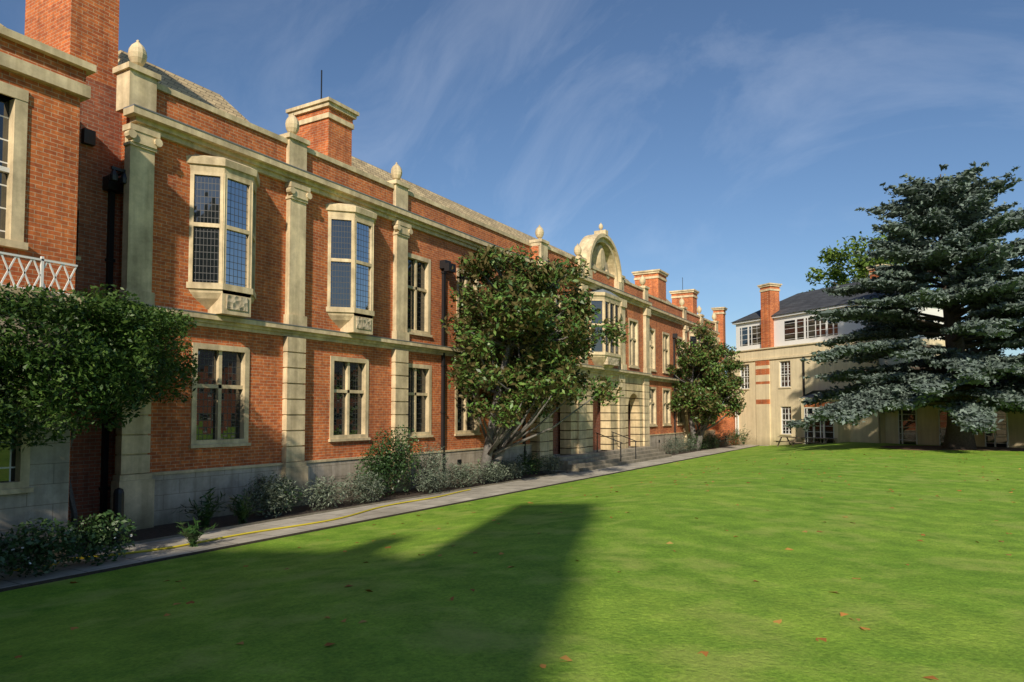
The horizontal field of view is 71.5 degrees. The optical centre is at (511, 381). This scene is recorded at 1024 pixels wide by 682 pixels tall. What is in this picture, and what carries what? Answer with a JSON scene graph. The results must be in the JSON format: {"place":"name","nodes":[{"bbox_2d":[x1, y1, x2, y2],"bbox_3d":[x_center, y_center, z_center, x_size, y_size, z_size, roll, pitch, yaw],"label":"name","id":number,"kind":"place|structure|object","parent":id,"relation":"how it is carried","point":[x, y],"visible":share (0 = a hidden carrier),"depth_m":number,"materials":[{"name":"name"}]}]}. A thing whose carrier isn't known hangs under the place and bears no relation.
{"place":"outdoors","nodes":[
{"label":"outdoors","id":0,"kind":"place"},
{"bbox_2d":[0,442,1023,681],"bbox_3d":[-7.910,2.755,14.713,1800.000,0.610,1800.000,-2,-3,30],"label":"ground","id":1,"kind":"structure","parent":0,"point":[946,604],"depth_m":7.78,"materials":[{"name":"green plant"}]},
{"bbox_2d":[0,23,129,572],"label":"wing","id":2,"kind":"structure","parent":1,"relation":"on","point":[63,178],"depth_m":12.56,"materials":[{"name":"brick"}]},
{"bbox_2d":[0,282,200,528],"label":"tree","id":3,"kind":"object","parent":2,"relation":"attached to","point":[110,352],"depth_m":11.17,"materials":[{"name":"green plant"}]},
{"bbox_2d":[0,425,746,577],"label":"bed shrubs","id":4,"kind":"object","parent":1,"relation":"on","point":[383,467],"visible":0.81,"depth_m":11.26,"materials":[{"name":"green plant"}]},
{"bbox_2d":[2,529,131,565],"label":"bed flowers","id":5,"kind":"object","parent":4,"relation":"attached to","point":[54,559],"visible":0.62,"depth_m":10.49,"materials":[{"name":"plant"}]},
{"bbox_2d":[25,0,727,530],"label":"brick building","id":6,"kind":"structure","parent":1,"relation":"on","point":[303,270],"depth_m":19.02,"materials":[{"name":"brick"}]},
{"bbox_2d":[0,444,1023,591],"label":"path and beds","id":7,"kind":"structure","parent":1,"relation":"on","point":[161,536],"depth_m":16.16,"materials":[{"name":"grey concrete"}]},
{"bbox_2d":[13,489,470,570],"bbox_3d":[-4.229,3.099,16.275,0.963,0.045,12.971,-2,-3,30],"label":"yellow line","id":8,"kind":"object","parent":7,"relation":"on","point":[176,546],"visible":0.73,"depth_m":14.25,"materials":[{"name":"yellow"}]},
{"bbox_2d":[173,425,750,546],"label":"plants","id":9,"kind":"object","parent":7,"relation":"in","point":[192,534],"visible":0.98,"depth_m":14.87,"materials":[{"name":"green plant"}]},
{"bbox_2d":[240,428,740,517],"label":"shrubs","id":10,"kind":"object","parent":7,"relation":"in","point":[461,475],"visible":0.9,"depth_m":20.90,"materials":[{"name":"green plant"}]},
{"bbox_2d":[15,452,1020,679],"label":"fallen leaves","id":11,"kind":"object","parent":1,"relation":"on","point":[565,657],"visible":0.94,"depth_m":8.00,"materials":[{"name":"brown plant"}]},
{"bbox_2d":[440,243,629,483],"bbox_3d":[0.572,-0.522,25.304,7.180,8.286,8.568,-2,-3,30],"label":"magnolia","id":12,"kind":"object","parent":1,"relation":"on","point":[542,309],"depth_m":23.64,"materials":[{"name":"green plant"}]},
{"bbox_2d":[666,320,746,449],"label":"magnolia","id":13,"kind":"object","parent":1,"relation":"on","point":[693,398],"depth_m":45.39,"materials":[{"name":"green plant"}]},
{"bbox_2d":[776,436,836,446],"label":"picnic tables","id":14,"kind":"object","parent":1,"relation":"on","point":[795,441],"visible":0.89,"depth_m":48.08,"materials":[{"name":"brown wood"}]},
{"bbox_2d":[714,264,1023,447],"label":"building","id":15,"kind":"structure","parent":1,"relation":"on","point":[777,340],"depth_m":50.54,"materials":[{"name":"paint"}]},
{"bbox_2d":[801,222,940,309],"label":"lime tree","id":16,"kind":"object","parent":1,"relation":"on","point":[835,273],"depth_m":59.96,"materials":[{"name":"green plant"}]},
{"bbox_2d":[784,161,1023,448],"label":"cedar","id":17,"kind":"object","parent":1,"relation":"on","point":[989,370],"depth_m":35.44,"materials":[{"name":"green plant"}]},
{"bbox_2d":[0,0,1023,371],"label":"sky","id":18,"kind":"structure","parent":0,"point":[719,146],"materials":[{"name":"blue"}]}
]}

